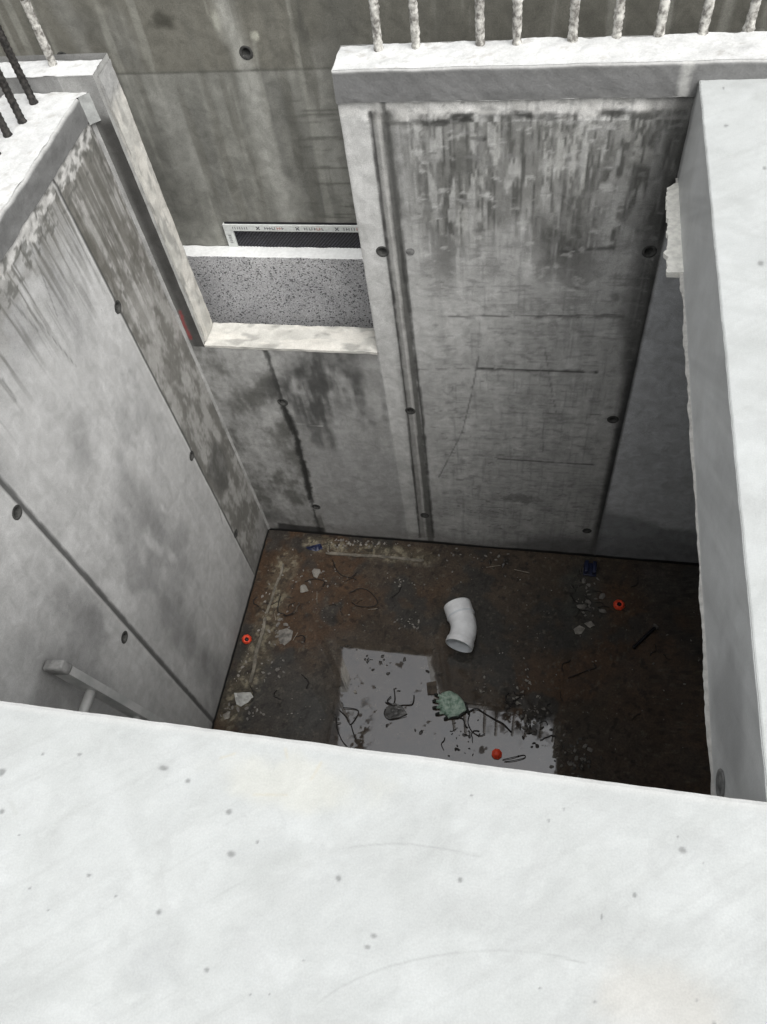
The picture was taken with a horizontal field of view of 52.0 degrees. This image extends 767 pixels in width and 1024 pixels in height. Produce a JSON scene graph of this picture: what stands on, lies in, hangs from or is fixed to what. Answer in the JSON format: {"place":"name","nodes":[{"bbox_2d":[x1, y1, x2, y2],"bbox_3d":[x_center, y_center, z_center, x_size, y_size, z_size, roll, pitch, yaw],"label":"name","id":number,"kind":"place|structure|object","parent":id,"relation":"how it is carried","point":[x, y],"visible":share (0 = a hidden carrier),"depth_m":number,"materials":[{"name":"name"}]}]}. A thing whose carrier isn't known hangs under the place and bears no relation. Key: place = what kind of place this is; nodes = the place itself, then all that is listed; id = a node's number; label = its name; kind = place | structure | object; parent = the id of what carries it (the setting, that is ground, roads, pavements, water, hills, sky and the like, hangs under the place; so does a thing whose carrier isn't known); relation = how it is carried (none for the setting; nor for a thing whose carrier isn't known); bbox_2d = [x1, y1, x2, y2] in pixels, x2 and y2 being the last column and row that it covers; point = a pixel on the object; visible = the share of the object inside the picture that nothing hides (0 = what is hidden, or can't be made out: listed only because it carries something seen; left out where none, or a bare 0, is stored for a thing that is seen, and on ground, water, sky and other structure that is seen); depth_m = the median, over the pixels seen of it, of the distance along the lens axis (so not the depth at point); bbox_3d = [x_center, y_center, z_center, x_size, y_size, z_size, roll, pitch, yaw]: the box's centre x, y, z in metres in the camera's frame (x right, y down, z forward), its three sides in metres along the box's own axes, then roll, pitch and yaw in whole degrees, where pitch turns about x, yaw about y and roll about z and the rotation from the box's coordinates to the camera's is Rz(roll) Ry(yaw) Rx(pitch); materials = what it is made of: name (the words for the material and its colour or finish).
{"place":"outdoors","nodes":[
{"label":"outdoors","id":0,"kind":"place"},
{"bbox_2d":[213,530,710,794],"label":"floor","id":1,"kind":"structure","parent":0,"point":[506,613],"depth_m":4.64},
{"bbox_2d":[43,659,168,722],"bbox_3d":[-0.853,1.223,3.458,0.636,1.852,0.402,4,57,10],"label":"ladder","id":2,"kind":"object","parent":1,"relation":"on","point":[88,685],"visible":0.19,"depth_m":2.98,"materials":[{"name":"metal"}]},
{"bbox_2d":[0,25,269,728],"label":"concrete wall","id":3,"kind":"structure","parent":1,"relation":"on","point":[134,528],"depth_m":3.13,"materials":[{"name":"concrete"}]},
{"bbox_2d":[223,712,229,718],"bbox_3d":[-0.916,1.194,4.604,0.042,0.008,0.040,-22,57,-7],"label":"concrete shard","id":4,"kind":"object","parent":1,"relation":"on","point":[226,716],"visible":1,"depth_m":4.60,"materials":[{"name":"grey concrete"}]},
{"bbox_2d":[234,692,252,705],"bbox_3d":[-0.823,1.097,4.649,0.107,0.021,0.095,-17,56,-3],"label":"paper scrap","id":5,"kind":"object","parent":1,"relation":"on","point":[242,698],"visible":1,"depth_m":4.64,"materials":[{"name":"white paper"}]},
{"bbox_2d":[242,634,251,643],"bbox_3d":[-0.843,0.784,4.846,0.059,0.026,0.059,-8,84,-12],"label":"pipe plug","id":6,"kind":"object","parent":1,"relation":"on","point":[246,639],"visible":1,"depth_m":4.84,"materials":[{"name":"red plastic"}]},
{"bbox_2d":[249,617,266,682],"bbox_3d":[-0.770,0.841,4.818,0.035,0.013,0.431,4,57,10],"label":"wood lath","id":7,"kind":"object","parent":1,"relation":"on","point":[262,633],"visible":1,"depth_m":4.81,"materials":[{"name":"wood"}]},
{"bbox_2d":[266,563,283,613],"bbox_3d":[-0.693,0.489,5.042,0.024,0.011,0.365,9,58,13],"label":"wood lath","id":8,"kind":"object","parent":1,"relation":"on","point":[274,589],"visible":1,"depth_m":5.04,"materials":[{"name":"beige wood"}]},
{"bbox_2d":[277,596,294,615],"bbox_3d":[-0.635,0.604,4.956,0.082,0.012,0.157,-38,60,-17],"label":"tie wire","id":9,"kind":"object","parent":1,"relation":"on","point":[282,613],"visible":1,"depth_m":4.94,"materials":[{"name":"black metal"}]},
{"bbox_2d":[279,628,292,644],"bbox_3d":[-0.611,0.767,4.845,0.093,0.010,0.115,4,57,10],"label":"concrete shard","id":10,"kind":"object","parent":1,"relation":"on","point":[285,635],"visible":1,"depth_m":4.85,"materials":[{"name":"grey concrete"}]},
{"bbox_2d":[300,584,307,592],"bbox_3d":[-0.512,0.489,5.011,0.051,0.030,0.059,-25,57,-9],"label":"stone","id":11,"kind":"object","parent":1,"relation":"on","point":[303,587],"visible":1,"depth_m":5.00,"materials":[{"name":"stone"}]},
{"bbox_2d":[306,544,322,550],"bbox_3d":[-0.457,0.237,5.172,0.107,0.014,0.052,-15,56,-3],"label":"plastic scrap","id":12,"kind":"object","parent":1,"relation":"on","point":[317,547],"visible":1,"depth_m":5.17,"materials":[{"name":"blue plastic"}]},
{"bbox_2d":[312,568,319,577],"bbox_3d":[-0.439,0.389,5.067,0.057,0.031,0.065,17,60,18],"label":"stone","id":13,"kind":"object","parent":1,"relation":"on","point":[316,572],"visible":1,"depth_m":5.06,"materials":[{"name":"stone"}]},
{"bbox_2d":[336,717,346,746],"bbox_3d":[-0.248,1.254,4.476,0.024,0.012,0.183,-21,57,-7],"label":"tie wire","id":14,"kind":"object","parent":1,"relation":"on","point":[339,734],"visible":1,"depth_m":4.47,"materials":[{"name":"black metal"}]},
{"bbox_2d":[339,707,358,724],"bbox_3d":[-0.189,1.157,4.532,0.090,0.012,0.115,-34,59,-15],"label":"tie wire","id":15,"kind":"object","parent":1,"relation":"on","point":[346,716],"visible":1,"depth_m":4.53,"materials":[{"name":"black metal"}]},
{"bbox_2d":[351,588,377,606],"bbox_3d":[-0.122,0.538,4.932,0.187,0.012,0.130,4,57,10],"label":"tie wire","id":16,"kind":"object","parent":1,"relation":"on","point":[371,593],"visible":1,"depth_m":4.92,"materials":[{"name":"black metal"}]},
{"bbox_2d":[326,552,423,561],"bbox_3d":[-0.060,0.288,5.092,0.646,0.011,0.031,4,57,10],"label":"wood lath","id":17,"kind":"object","parent":1,"relation":"on","point":[374,556],"visible":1,"depth_m":5.09,"materials":[{"name":"brown wood"}]},
{"bbox_2d":[0,0,766,565],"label":"concrete wall","id":18,"kind":"structure","parent":1,"relation":"on","point":[506,370],"depth_m":3.37,"materials":[{"name":"concrete"}]},
{"bbox_2d":[384,703,406,718],"bbox_3d":[0.063,1.138,4.503,0.118,0.021,0.092,-24,57,-9],"label":"film scrap","id":19,"kind":"object","parent":1,"relation":"on","point":[397,711],"visible":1,"depth_m":4.50,"materials":[{"name":"grey plastic"}]},
{"bbox_2d":[385,695,414,705],"bbox_3d":[0.099,1.099,4.532,0.176,0.012,0.054,-13,56,-1],"label":"tie wire","id":20,"kind":"object","parent":1,"relation":"on","point":[404,704],"visible":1,"depth_m":4.52,"materials":[{"name":"black metal"}]},
{"bbox_2d":[427,681,436,694],"bbox_3d":[0.280,1.020,4.560,0.057,0.009,0.082,-6,56,4],"label":"wood scrap","id":21,"kind":"object","parent":1,"relation":"on","point":[431,688],"visible":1,"depth_m":4.56,"materials":[{"name":"brown wood"}]},
{"bbox_2d":[432,691,469,719],"bbox_3d":[0.380,1.099,4.484,0.209,0.035,0.165,-8,56,2],"label":"work glove","id":22,"kind":"object","parent":1,"relation":"on","point":[452,705],"visible":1,"depth_m":4.48,"materials":[{"name":"green fabric"}]},
{"bbox_2d":[444,597,476,652],"bbox_3d":[0.459,0.675,4.675,0.188,0.172,0.318,-4,56,5],"label":"pipe elbow","id":23,"kind":"object","parent":1,"relation":"on","point":[461,620],"visible":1,"depth_m":4.64,"materials":[{"name":"white plastic"}]},
{"bbox_2d":[234,540,699,774],"bbox_3d":[0.497,0.823,4.668,2.740,0.008,1.398,4,57,10],"label":"grit","id":24,"kind":"object","parent":1,"relation":"on","point":[476,682],"visible":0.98,"depth_m":4.61,"materials":[{"name":"concrete"}]},
{"bbox_2d":[467,713,484,735],"bbox_3d":[0.506,1.201,4.410,0.054,0.011,0.146,-31,58,-13],"label":"tie wire","id":25,"kind":"object","parent":1,"relation":"on","point":[470,728],"visible":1,"depth_m":4.40,"materials":[{"name":"black metal"}]},
{"bbox_2d":[469,708,511,731],"bbox_3d":[0.605,1.162,4.423,0.262,0.013,0.042,22,62,20],"label":"tie wire","id":26,"kind":"object","parent":1,"relation":"on","point":[492,718],"visible":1,"depth_m":4.42,"materials":[{"name":"black metal"}]},
{"bbox_2d":[492,749,501,758],"bbox_3d":[0.621,1.324,4.304,0.057,0.022,0.057,7,72,6],"label":"pipe plug","id":27,"kind":"object","parent":1,"relation":"on","point":[496,753],"visible":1,"depth_m":4.30,"materials":[{"name":"red plastic"}]},
{"bbox_2d":[502,755,525,761],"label":"tie wire","id":28,"kind":"object","parent":1,"relation":"on","point":[513,757],"visible":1,"depth_m":4.29,"materials":[{"name":"black metal"}]},
{"bbox_2d":[574,625,584,633],"bbox_3d":[1.153,0.699,4.656,0.052,0.011,0.070,31,65,24],"label":"concrete shard","id":29,"kind":"object","parent":1,"relation":"on","point":[579,629],"visible":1,"depth_m":4.66,"materials":[{"name":"grey concrete"}]},
{"bbox_2d":[577,604,584,609],"bbox_3d":[1.188,0.573,4.733,0.049,0.025,0.032,-3,56,6],"label":"stone chip","id":30,"kind":"object","parent":1,"relation":"on","point":[580,606],"visible":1,"depth_m":4.72,"materials":[{"name":"stone"}]},
{"bbox_2d":[568,663,595,677],"bbox_3d":[1.142,0.921,4.514,0.182,0.012,0.028,-25,57,-9],"label":"tie wire","id":31,"kind":"object","parent":1,"relation":"on","point":[583,671],"visible":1,"depth_m":4.51,"materials":[{"name":"black metal"}]},
{"bbox_2d":[584,621,594,627],"bbox_3d":[1.223,0.666,4.670,0.040,0.010,0.047,-33,59,-14],"label":"concrete shard","id":32,"kind":"object","parent":1,"relation":"on","point":[589,624],"visible":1,"depth_m":4.67,"materials":[{"name":"grey concrete"}]},
{"bbox_2d":[583,560,596,576],"bbox_3d":[1.276,0.346,4.854,0.076,0.050,0.090,7,58,12],"label":"plastic spacer","id":33,"kind":"object","parent":1,"relation":"on","point":[589,569],"visible":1,"depth_m":4.84,"materials":[{"name":"blue plastic"}]},
{"bbox_2d":[613,599,624,609],"bbox_3d":[1.411,0.554,4.709,0.066,0.026,0.066,6,65,8],"label":"pipe plug","id":34,"kind":"object","parent":1,"relation":"on","point":[616,603],"visible":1,"depth_m":4.70,"materials":[{"name":"red plastic"}]},
{"bbox_2d":[632,624,658,648],"bbox_3d":[1.522,0.726,4.580,0.199,0.038,0.033,-38,60,-17],"label":"steel bolt","id":35,"kind":"object","parent":1,"relation":"on","point":[646,635],"visible":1,"depth_m":4.58,"materials":[{"name":"black metal"}]},
{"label":"ground","id":36,"kind":"structure","parent":0,"visible":0},
{"bbox_2d":[0,79,766,1023],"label":"concrete slab","id":37,"kind":"structure","parent":36,"relation":"on","point":[158,873],"depth_m":1.31,"materials":[{"name":"white concrete"}]},
{"bbox_2d":[0,0,766,245],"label":"concrete wall","id":38,"kind":"structure","parent":36,"relation":"on","point":[233,105],"depth_m":3.19,"materials":[{"name":"grey concrete"}]},
{"bbox_2d":[183,245,373,327],"bbox_3d":[-0.350,-0.933,4.375,1.700,1.253,0.085,4,57,10],"label":"insulation board","id":39,"kind":"object","parent":38,"relation":"attached to","point":[307,286],"visible":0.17,"depth_m":4.00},
{"bbox_2d":[222,222,360,247],"bbox_3d":[-0.234,-1.276,3.875,1.084,0.346,0.027,4,57,10],"label":"vent frame","id":40,"kind":"object","parent":38,"relation":"attached to","point":[299,234],"visible":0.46,"depth_m":3.82,"materials":[{"name":"white plastic"}]}
]}

